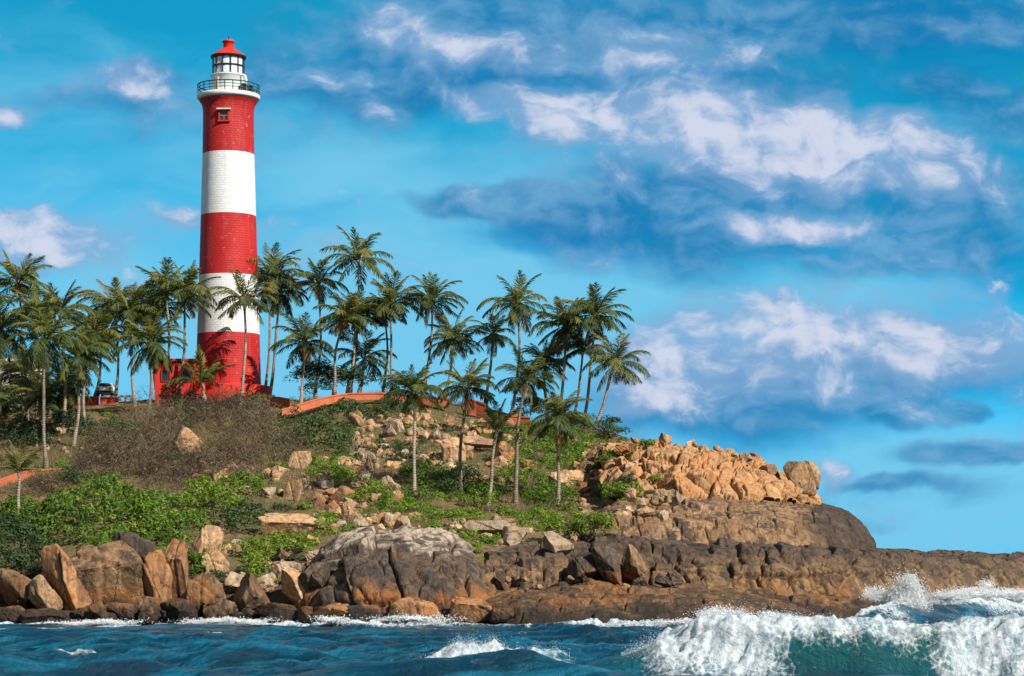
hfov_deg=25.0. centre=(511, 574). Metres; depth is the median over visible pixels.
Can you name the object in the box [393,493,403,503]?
stone
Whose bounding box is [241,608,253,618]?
stone
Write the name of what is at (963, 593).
splash
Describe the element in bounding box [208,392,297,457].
dry shrub
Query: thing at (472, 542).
shrub
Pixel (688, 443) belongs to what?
stone
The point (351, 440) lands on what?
stone
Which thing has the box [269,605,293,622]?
stone
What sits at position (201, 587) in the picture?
boulder
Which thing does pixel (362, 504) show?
stone
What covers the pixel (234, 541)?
stone
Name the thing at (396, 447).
shrub
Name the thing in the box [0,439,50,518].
palm tree
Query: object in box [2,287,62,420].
palm tree
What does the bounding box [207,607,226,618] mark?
stone
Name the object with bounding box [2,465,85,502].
dry shrub
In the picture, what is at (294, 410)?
shrub
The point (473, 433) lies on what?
stone
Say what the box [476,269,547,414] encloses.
palm tree
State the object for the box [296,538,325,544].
shrub
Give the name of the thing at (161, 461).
dry shrub
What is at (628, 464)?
stone
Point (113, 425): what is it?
shrub
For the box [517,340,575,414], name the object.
palm tree
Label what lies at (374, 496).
stone
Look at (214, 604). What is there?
boulder
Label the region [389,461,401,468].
stone
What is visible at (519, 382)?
palm tree
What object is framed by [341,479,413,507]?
shrub
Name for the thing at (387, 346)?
palm tree
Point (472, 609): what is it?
boulder
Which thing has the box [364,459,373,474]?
boulder
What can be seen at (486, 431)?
stone
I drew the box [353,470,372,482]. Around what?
stone
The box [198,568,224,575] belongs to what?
shrub
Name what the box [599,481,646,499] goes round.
shrub
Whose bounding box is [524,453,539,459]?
shrub
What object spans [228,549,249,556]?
shrub
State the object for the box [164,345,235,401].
palm tree
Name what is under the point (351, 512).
stone
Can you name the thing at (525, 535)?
stone
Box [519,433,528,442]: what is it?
stone
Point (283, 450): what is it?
dry shrub
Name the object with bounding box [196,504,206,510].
shrub
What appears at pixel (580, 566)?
boulder
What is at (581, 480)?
stone
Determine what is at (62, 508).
shrub
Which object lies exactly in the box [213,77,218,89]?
door
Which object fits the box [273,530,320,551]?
shrub
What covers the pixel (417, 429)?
stone
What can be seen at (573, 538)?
stone
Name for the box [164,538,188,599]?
boulder
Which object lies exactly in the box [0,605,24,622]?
boulder
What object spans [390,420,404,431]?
stone
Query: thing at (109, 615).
stone
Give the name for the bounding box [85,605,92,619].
stone
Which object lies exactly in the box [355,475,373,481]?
shrub
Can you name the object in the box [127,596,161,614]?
boulder
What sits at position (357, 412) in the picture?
stone
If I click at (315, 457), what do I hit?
shrub
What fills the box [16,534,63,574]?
shrub
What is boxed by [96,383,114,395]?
parked car
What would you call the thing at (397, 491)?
stone
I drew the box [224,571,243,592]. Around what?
boulder
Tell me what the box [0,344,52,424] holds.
palm tree
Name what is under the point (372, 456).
stone
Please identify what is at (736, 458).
stone
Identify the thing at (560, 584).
stone
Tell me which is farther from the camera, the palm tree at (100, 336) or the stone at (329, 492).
the palm tree at (100, 336)
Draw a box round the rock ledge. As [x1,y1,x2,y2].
[478,532,1023,601]
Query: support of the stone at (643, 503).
on the stone at (646, 511)
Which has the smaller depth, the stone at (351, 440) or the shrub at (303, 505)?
the shrub at (303, 505)
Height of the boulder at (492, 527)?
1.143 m
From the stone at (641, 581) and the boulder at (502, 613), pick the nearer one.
the boulder at (502, 613)
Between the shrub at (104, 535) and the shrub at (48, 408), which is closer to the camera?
the shrub at (104, 535)
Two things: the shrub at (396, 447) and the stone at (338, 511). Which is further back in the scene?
the shrub at (396, 447)
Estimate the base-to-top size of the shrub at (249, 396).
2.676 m
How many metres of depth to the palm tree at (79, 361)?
208.93 m
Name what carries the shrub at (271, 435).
on the hillside
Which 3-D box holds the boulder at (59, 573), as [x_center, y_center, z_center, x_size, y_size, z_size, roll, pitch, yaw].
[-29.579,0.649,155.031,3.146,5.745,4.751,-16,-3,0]
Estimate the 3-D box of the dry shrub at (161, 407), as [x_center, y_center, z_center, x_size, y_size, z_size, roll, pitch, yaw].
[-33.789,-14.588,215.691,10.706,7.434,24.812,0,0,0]
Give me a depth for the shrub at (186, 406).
219.67 m
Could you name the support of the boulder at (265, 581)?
on the hillside
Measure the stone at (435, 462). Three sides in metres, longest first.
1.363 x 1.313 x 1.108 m
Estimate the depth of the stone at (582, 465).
197.90 m
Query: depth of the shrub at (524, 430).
213.50 m
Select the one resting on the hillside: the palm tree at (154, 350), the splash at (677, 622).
the palm tree at (154, 350)
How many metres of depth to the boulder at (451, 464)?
194.80 m
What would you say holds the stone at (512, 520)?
on the hillside
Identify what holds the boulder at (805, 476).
on the rock outcrop
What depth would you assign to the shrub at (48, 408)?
227.61 m
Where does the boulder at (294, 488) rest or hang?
on the hillside
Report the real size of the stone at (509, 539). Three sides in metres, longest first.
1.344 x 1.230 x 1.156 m
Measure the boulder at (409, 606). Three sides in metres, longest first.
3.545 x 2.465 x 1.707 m
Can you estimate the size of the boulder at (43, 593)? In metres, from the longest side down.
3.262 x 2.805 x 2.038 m
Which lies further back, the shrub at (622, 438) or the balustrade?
the balustrade
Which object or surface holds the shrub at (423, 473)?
on the hillside
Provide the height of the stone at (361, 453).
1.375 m
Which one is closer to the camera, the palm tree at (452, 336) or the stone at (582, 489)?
the stone at (582, 489)
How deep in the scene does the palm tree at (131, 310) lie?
230.31 m
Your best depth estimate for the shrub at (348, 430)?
211.97 m
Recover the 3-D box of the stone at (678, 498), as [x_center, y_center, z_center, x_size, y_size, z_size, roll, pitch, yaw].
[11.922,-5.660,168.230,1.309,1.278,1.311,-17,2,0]
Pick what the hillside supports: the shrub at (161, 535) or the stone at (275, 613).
the shrub at (161, 535)
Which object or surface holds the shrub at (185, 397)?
on the hillside
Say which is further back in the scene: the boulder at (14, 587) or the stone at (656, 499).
the stone at (656, 499)
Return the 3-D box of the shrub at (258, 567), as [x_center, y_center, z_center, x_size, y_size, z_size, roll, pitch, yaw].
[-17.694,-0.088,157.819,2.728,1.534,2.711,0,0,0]
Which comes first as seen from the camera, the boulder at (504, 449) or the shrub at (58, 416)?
the boulder at (504, 449)
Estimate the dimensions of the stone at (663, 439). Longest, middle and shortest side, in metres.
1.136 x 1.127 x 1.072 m
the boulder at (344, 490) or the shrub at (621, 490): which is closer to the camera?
the shrub at (621, 490)
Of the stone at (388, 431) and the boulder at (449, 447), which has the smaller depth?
the boulder at (449, 447)
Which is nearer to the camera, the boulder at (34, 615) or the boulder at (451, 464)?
the boulder at (34, 615)
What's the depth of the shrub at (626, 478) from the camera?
180.30 m
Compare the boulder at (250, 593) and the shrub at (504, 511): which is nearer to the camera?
the boulder at (250, 593)
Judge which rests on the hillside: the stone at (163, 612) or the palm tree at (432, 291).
the palm tree at (432, 291)
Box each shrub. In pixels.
[0,413,62,448]
[0,493,51,546]
[0,509,20,548]
[0,511,60,569]
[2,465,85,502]
[4,378,59,417]
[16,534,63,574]
[20,488,96,543]
[45,407,96,437]
[50,460,66,466]
[55,465,94,483]
[61,471,139,530]
[62,425,144,479]
[76,524,127,545]
[81,416,139,438]
[87,401,185,478]
[94,486,181,542]
[98,411,114,416]
[111,385,203,446]
[124,522,185,549]
[131,425,217,488]
[153,380,282,436]
[164,507,210,541]
[166,390,216,405]
[169,398,215,425]
[171,473,245,519]
[175,424,284,478]
[187,548,212,575]
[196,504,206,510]
[196,522,211,529]
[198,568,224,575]
[203,497,271,538]
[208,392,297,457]
[212,389,275,409]
[215,575,225,581]
[216,470,265,496]
[222,542,233,550]
[223,531,291,572]
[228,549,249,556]
[234,562,270,578]
[235,564,247,570]
[241,552,264,563]
[262,420,316,470]
[263,431,275,440]
[266,461,286,467]
[269,503,292,509]
[271,409,361,461]
[272,404,313,425]
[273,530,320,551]
[283,357,353,394]
[283,553,304,559]
[292,502,315,508]
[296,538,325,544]
[303,453,362,495]
[306,511,358,537]
[311,454,321,459]
[313,397,370,412]
[317,364,373,386]
[337,403,396,423]
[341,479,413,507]
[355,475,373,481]
[355,495,441,520]
[357,438,427,459]
[366,397,418,414]
[378,376,428,390]
[385,456,399,460]
[392,452,466,479]
[398,461,455,499]
[403,423,425,429]
[405,491,423,499]
[411,507,485,524]
[422,522,444,529]
[425,492,448,499]
[431,461,482,505]
[442,425,457,430]
[449,478,513,511]
[452,528,487,552]
[477,445,555,503]
[479,532,503,545]
[481,420,557,448]
[494,507,514,515]
[508,506,566,531]
[510,396,548,415]
[523,477,586,510]
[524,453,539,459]
[529,410,596,434]
[534,510,619,536]
[536,416,610,471]
[540,518,563,524]
[587,414,631,437]
[590,489,608,496]
[594,443,641,463]
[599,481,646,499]
[613,487,624,491]
[616,474,636,481]
[617,436,629,440]
[638,438,654,445]
[644,489,655,493]
[646,474,662,479]
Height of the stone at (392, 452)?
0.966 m
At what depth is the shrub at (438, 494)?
182.12 m
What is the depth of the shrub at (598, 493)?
188.00 m
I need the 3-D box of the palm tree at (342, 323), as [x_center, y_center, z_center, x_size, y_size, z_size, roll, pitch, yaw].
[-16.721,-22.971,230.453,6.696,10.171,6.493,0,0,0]
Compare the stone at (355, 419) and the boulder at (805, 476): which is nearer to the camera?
the boulder at (805, 476)
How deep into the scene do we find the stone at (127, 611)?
150.89 m
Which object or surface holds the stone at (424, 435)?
on the hillside
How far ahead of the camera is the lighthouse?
233.57 m
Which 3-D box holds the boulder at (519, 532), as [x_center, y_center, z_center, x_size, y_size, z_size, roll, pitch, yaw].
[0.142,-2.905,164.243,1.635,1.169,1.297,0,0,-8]
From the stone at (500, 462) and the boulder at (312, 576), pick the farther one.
the stone at (500, 462)
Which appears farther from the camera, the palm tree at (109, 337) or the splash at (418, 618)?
the palm tree at (109, 337)
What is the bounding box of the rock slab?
[583,495,875,548]
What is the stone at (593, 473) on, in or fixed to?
on the hillside
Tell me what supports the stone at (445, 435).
on the hillside
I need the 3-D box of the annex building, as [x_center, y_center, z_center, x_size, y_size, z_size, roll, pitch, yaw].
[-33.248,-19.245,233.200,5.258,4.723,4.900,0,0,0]
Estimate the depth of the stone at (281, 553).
159.79 m
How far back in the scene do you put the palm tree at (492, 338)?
232.24 m
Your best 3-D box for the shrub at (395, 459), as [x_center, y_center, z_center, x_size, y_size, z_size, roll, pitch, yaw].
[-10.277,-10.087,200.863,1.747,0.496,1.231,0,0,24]
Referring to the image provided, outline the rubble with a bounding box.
[33,410,756,590]
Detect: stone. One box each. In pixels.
[43,617,56,622]
[59,610,74,622]
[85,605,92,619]
[89,601,106,619]
[95,612,118,620]
[118,603,135,624]
[137,603,161,624]
[160,608,166,616]
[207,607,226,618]
[213,471,229,481]
[221,544,230,553]
[226,544,241,555]
[227,462,238,473]
[230,539,242,544]
[232,612,246,619]
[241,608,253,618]
[261,468,270,477]
[261,487,275,498]
[264,587,272,594]
[265,572,278,586]
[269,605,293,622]
[270,469,282,477]
[271,465,287,473]
[274,547,289,560]
[290,612,297,621]
[302,480,309,486]
[306,550,318,560]
[307,560,313,566]
[316,473,331,487]
[321,480,334,489]
[325,489,335,495]
[325,500,340,515]
[327,492,341,502]
[327,507,341,516]
[328,523,340,529]
[337,520,346,526]
[341,501,353,514]
[343,497,357,506]
[343,508,359,518]
[348,413,363,426]
[350,435,360,442]
[351,439,363,445]
[351,463,365,474]
[352,481,360,487]
[352,514,368,527]
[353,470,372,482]
[354,410,362,418]
[355,448,366,459]
[356,502,366,506]
[359,419,375,429]
[360,441,376,450]
[362,453,375,461]
[365,515,377,523]
[368,493,379,501]
[372,458,381,463]
[375,523,384,530]
[376,449,383,456]
[376,512,385,522]
[379,449,389,457]
[380,424,396,436]
[382,512,393,522]
[386,461,393,467]
[387,417,401,424]
[389,448,395,456]
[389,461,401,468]
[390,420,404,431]
[392,490,401,496]
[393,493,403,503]
[393,516,410,528]
[400,449,409,458]
[402,415,412,424]
[405,436,417,445]
[406,426,419,433]
[407,512,419,519]
[410,412,421,421]
[416,453,428,460]
[418,432,428,438]
[420,413,430,420]
[422,418,433,425]
[428,427,440,439]
[430,460,443,468]
[433,440,441,446]
[440,433,450,439]
[442,417,457,425]
[450,524,462,529]
[456,424,468,431]
[464,444,473,451]
[466,430,476,436]
[466,451,472,458]
[469,425,482,435]
[477,417,488,425]
[477,475,488,485]
[483,427,491,433]
[490,456,506,468]
[490,515,501,519]
[496,571,510,589]
[502,418,514,427]
[502,518,516,522]
[503,434,513,442]
[503,533,520,545]
[511,524,526,541]
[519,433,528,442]
[519,459,533,466]
[520,581,532,591]
[521,569,535,583]
[523,527,533,532]
[551,582,569,586]
[565,533,577,540]
[571,461,578,469]
[572,485,591,495]
[575,461,587,472]
[576,478,585,485]
[578,451,588,462]
[578,481,589,486]
[579,509,593,515]
[583,577,595,584]
[589,475,601,484]
[590,470,599,477]
[604,499,615,504]
[614,510,631,516]
[615,444,629,452]
[618,510,627,515]
[622,505,633,512]
[623,488,635,502]
[625,462,634,469]
[633,577,646,585]
[636,504,654,517]
[640,498,646,507]
[642,479,653,492]
[652,491,663,503]
[653,497,662,505]
[653,510,668,520]
[655,575,672,586]
[658,489,671,502]
[659,433,671,446]
[666,568,683,586]
[667,570,671,577]
[668,489,684,506]
[686,440,695,446]
[725,448,734,458]
[732,454,739,460]
[739,452,748,462]
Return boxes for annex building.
[155,358,208,403]
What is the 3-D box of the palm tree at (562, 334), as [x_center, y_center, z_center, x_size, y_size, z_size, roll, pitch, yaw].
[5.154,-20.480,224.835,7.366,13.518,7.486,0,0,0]
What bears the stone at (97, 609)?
on the stone at (109, 615)
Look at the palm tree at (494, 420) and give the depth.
183.03 m
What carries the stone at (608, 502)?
on the hillside
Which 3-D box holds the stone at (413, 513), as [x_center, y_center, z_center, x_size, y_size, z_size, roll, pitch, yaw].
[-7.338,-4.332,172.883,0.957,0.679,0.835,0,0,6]
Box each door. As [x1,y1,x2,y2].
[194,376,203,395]
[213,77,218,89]
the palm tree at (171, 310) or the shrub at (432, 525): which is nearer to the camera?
the shrub at (432, 525)
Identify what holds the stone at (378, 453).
on the hillside
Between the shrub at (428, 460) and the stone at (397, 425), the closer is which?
the shrub at (428, 460)
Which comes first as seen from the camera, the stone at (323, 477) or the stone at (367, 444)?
the stone at (323, 477)
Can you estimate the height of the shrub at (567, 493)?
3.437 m
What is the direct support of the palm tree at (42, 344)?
on the hillside
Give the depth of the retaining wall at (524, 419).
220.77 m
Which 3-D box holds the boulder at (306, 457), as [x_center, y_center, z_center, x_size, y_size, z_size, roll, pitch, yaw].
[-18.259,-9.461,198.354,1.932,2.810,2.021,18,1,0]
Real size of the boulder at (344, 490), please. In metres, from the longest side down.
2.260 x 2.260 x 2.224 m
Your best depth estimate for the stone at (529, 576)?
154.37 m
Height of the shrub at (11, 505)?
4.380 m
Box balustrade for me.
[113,395,131,401]
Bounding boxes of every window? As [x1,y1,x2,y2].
[161,370,170,381]
[183,370,191,381]
[216,108,230,121]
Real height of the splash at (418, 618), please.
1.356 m
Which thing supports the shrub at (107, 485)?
on the hillside
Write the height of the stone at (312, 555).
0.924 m
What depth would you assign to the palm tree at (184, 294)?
229.53 m
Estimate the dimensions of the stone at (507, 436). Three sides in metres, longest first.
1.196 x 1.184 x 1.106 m
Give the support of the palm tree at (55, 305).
on the hillside
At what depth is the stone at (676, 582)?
154.29 m
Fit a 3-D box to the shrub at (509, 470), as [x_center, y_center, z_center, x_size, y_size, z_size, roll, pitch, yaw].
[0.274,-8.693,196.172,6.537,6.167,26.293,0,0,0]
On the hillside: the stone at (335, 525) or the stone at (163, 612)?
the stone at (335, 525)
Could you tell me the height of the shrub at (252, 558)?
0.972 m
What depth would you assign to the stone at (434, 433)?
212.06 m
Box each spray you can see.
[427,629,569,658]
[621,595,1021,662]
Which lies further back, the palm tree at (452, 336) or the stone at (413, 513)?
the palm tree at (452, 336)
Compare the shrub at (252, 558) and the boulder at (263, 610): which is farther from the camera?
the shrub at (252, 558)
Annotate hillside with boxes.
[0,397,627,619]
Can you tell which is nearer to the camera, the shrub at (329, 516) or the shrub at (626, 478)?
the shrub at (329, 516)
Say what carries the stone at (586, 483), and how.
on the hillside
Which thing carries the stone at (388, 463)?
on the hillside
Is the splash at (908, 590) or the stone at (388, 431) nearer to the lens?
the splash at (908, 590)
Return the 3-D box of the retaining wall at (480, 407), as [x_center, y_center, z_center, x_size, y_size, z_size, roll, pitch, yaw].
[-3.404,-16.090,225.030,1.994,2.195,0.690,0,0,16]
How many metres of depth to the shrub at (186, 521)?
166.17 m
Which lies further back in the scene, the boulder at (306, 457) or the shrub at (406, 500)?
the boulder at (306, 457)
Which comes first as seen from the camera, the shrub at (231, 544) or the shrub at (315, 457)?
the shrub at (231, 544)
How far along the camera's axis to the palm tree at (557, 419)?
183.64 m
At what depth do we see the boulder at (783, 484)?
180.88 m
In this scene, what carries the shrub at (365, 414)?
on the hillside
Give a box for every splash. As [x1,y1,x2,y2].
[38,611,475,626]
[643,604,784,626]
[858,567,933,611]
[925,577,1023,605]
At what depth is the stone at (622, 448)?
188.37 m
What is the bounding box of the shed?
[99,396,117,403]
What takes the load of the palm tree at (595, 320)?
on the hillside
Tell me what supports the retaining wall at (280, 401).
on the hillside
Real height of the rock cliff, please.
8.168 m
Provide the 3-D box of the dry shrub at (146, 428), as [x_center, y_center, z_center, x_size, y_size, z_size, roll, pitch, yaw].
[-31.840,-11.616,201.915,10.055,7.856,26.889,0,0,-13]
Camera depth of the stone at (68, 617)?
151.89 m
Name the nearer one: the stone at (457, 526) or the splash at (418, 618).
the splash at (418, 618)
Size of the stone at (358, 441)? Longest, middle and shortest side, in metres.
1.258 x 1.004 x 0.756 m
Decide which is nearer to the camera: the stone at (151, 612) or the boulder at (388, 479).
the stone at (151, 612)
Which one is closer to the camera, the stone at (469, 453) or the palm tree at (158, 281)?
the stone at (469, 453)
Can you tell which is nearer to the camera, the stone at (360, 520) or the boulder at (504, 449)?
the stone at (360, 520)
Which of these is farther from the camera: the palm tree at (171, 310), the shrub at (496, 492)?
the palm tree at (171, 310)
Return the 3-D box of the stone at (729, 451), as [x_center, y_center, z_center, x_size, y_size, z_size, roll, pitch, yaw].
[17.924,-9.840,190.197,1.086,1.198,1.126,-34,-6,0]
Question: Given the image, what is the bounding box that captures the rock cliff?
[294,525,495,623]
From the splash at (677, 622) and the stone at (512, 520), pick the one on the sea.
the splash at (677, 622)
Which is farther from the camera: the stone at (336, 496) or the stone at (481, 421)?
the stone at (481, 421)
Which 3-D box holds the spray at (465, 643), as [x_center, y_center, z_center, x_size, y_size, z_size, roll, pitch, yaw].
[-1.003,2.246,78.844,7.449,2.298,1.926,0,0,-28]
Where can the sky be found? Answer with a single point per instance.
(808, 215)
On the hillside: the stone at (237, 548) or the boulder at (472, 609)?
the stone at (237, 548)
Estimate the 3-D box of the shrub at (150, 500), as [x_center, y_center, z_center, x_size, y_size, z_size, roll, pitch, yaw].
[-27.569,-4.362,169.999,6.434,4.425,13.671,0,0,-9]
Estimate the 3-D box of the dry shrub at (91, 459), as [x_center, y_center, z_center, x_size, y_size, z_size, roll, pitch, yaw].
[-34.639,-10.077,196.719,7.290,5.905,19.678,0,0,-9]
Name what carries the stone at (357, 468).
on the hillside
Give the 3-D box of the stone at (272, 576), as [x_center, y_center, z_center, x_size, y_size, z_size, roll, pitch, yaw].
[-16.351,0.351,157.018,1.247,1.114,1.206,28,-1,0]
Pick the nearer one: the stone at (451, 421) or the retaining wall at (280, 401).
the stone at (451, 421)
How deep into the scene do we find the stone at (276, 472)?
191.16 m
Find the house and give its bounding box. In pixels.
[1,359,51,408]
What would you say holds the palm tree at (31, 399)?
on the hillside
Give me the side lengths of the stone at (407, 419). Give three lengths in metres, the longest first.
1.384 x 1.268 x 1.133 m
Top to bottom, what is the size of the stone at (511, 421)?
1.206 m
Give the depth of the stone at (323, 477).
187.61 m
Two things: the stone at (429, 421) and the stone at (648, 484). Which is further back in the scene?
the stone at (429, 421)
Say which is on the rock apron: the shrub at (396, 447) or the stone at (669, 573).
the stone at (669, 573)
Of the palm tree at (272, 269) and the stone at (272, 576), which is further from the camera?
the palm tree at (272, 269)
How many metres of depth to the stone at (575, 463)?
198.76 m
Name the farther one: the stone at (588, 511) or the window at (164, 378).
the window at (164, 378)
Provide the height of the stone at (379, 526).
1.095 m
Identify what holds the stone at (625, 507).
on the rock slab
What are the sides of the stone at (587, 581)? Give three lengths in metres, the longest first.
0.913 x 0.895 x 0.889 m
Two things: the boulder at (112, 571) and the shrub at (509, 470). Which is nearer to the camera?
the boulder at (112, 571)
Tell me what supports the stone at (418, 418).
on the hillside
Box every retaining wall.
[0,468,59,484]
[47,396,98,406]
[259,395,289,408]
[282,392,449,415]
[468,399,485,416]
[506,415,529,430]
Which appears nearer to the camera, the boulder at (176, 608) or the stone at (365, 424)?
the boulder at (176, 608)
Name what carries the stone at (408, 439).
on the hillside
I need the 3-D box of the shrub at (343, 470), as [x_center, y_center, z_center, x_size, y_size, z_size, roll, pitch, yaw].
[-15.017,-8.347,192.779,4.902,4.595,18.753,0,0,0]
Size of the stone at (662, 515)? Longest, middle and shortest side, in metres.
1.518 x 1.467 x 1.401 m
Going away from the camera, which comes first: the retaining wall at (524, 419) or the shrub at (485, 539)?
the shrub at (485, 539)
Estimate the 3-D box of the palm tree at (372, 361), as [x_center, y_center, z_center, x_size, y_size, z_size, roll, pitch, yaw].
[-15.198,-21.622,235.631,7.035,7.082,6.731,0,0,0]
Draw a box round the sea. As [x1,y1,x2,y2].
[0,596,1023,675]
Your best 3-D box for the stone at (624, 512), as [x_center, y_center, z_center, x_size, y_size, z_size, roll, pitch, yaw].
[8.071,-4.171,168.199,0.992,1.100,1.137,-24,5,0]
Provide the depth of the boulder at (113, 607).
151.04 m
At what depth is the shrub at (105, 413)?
223.30 m
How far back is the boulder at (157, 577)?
154.79 m
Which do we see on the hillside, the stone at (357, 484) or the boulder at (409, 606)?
the stone at (357, 484)
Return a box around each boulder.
[0,568,30,609]
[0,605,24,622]
[21,608,64,623]
[28,574,64,610]
[40,544,91,610]
[69,540,145,604]
[69,607,93,621]
[104,602,122,620]
[114,531,155,562]
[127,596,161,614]
[143,550,172,601]
[160,598,197,622]
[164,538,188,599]
[170,425,202,452]
[186,571,225,617]
[187,525,223,563]
[201,548,229,573]
[203,598,237,618]
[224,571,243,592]
[233,572,269,618]
[254,602,296,617]
[257,574,273,589]
[258,513,324,534]
[263,561,301,582]
[281,567,304,602]
[283,479,302,500]
[288,451,311,468]
[298,562,333,591]
[310,603,350,618]
[311,492,327,507]
[324,456,358,469]
[335,486,358,500]
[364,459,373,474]
[382,475,398,491]
[388,597,440,619]
[441,437,465,460]
[441,462,456,474]
[450,596,491,622]
[463,436,493,447]
[463,520,510,534]
[489,603,513,623]
[494,441,514,459]
[502,526,525,539]
[543,531,573,555]
[548,469,583,486]
[565,550,599,583]
[587,443,621,462]
[591,544,621,584]
[622,544,649,582]
[759,464,780,479]
[771,479,787,491]
[783,460,820,496]
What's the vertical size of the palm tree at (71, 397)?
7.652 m
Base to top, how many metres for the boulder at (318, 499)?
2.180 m
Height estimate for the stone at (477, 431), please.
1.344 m
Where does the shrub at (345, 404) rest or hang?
on the hillside
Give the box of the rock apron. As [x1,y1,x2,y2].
[481,579,906,623]
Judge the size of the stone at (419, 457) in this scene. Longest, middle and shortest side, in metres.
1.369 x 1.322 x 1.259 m
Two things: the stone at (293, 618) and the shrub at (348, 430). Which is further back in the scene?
the shrub at (348, 430)
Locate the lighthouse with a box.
[196,36,270,400]
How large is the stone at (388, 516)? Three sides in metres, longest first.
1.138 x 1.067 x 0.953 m
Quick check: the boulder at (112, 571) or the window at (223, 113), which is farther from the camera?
the window at (223, 113)
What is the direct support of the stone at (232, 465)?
on the hillside
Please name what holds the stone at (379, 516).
on the hillside
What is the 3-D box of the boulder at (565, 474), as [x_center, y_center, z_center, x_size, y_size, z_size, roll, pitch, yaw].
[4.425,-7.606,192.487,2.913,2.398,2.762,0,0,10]
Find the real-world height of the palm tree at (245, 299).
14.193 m
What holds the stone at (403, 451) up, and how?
on the hillside
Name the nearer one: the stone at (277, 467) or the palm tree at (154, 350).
the stone at (277, 467)
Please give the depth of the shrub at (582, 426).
217.92 m
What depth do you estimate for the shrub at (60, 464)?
196.62 m
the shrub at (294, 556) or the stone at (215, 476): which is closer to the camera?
the shrub at (294, 556)
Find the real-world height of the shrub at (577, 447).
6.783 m
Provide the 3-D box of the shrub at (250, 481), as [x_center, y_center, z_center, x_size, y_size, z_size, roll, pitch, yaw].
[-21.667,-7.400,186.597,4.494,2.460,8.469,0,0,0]
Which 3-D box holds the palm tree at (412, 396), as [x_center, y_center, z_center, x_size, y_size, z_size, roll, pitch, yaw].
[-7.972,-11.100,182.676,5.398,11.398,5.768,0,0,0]
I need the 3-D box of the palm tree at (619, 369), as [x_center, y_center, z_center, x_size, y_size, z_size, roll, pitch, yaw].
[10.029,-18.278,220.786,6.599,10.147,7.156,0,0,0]
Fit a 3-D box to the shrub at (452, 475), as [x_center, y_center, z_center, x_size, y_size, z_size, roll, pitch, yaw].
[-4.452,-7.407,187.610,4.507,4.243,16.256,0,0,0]
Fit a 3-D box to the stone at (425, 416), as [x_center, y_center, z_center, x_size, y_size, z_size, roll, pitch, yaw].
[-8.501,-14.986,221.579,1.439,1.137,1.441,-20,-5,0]
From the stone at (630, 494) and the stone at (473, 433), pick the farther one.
the stone at (473, 433)
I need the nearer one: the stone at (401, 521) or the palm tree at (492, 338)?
the stone at (401, 521)
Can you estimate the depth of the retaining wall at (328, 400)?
225.60 m
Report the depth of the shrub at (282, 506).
178.75 m
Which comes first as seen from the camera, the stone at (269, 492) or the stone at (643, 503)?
the stone at (643, 503)
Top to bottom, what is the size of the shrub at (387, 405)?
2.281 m
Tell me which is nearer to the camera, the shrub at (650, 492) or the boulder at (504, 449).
the shrub at (650, 492)
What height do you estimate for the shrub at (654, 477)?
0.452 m
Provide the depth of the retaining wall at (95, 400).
239.00 m
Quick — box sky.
[0,0,1023,553]
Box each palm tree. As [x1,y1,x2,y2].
[0,249,53,407]
[0,285,18,321]
[0,293,32,376]
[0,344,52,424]
[0,377,26,422]
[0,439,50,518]
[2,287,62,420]
[5,301,90,467]
[11,374,69,430]
[26,279,94,432]
[32,361,99,426]
[46,327,113,446]
[62,308,125,431]
[72,306,134,395]
[76,277,141,394]
[93,282,161,405]
[110,308,187,414]
[122,280,189,390]
[135,257,197,357]
[145,259,220,401]
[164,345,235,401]
[207,268,278,405]
[245,242,309,385]
[258,262,309,393]
[269,312,334,403]
[288,257,349,397]
[313,292,377,394]
[319,225,395,392]
[328,287,389,392]
[330,329,397,391]
[357,270,424,388]
[366,292,409,391]
[376,362,444,494]
[401,271,468,383]
[424,310,487,397]
[434,357,499,493]
[465,312,516,407]
[469,398,521,504]
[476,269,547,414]
[494,348,563,503]
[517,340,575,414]
[527,388,595,503]
[528,296,597,399]
[554,282,633,420]
[556,327,611,414]
[582,332,650,424]
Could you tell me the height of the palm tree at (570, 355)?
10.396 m
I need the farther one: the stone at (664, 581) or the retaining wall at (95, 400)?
the retaining wall at (95, 400)
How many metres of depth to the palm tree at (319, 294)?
237.35 m
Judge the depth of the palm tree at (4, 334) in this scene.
228.30 m
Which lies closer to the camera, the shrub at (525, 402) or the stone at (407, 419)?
the stone at (407, 419)
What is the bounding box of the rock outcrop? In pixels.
[594,439,821,504]
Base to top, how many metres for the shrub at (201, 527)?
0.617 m
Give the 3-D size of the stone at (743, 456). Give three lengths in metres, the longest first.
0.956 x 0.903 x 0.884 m
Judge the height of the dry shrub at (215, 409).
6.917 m
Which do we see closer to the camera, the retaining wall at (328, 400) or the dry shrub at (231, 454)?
the dry shrub at (231, 454)
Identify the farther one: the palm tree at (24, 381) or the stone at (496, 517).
the palm tree at (24, 381)
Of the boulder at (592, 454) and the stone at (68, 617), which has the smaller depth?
the stone at (68, 617)
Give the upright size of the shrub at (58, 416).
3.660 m
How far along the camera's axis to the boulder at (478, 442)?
207.73 m
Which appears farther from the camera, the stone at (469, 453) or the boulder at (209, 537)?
the stone at (469, 453)
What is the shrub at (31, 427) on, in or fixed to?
on the hillside
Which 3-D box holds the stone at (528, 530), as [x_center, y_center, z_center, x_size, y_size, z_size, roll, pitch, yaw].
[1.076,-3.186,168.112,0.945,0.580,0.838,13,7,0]
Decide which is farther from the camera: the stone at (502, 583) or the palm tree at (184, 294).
the palm tree at (184, 294)

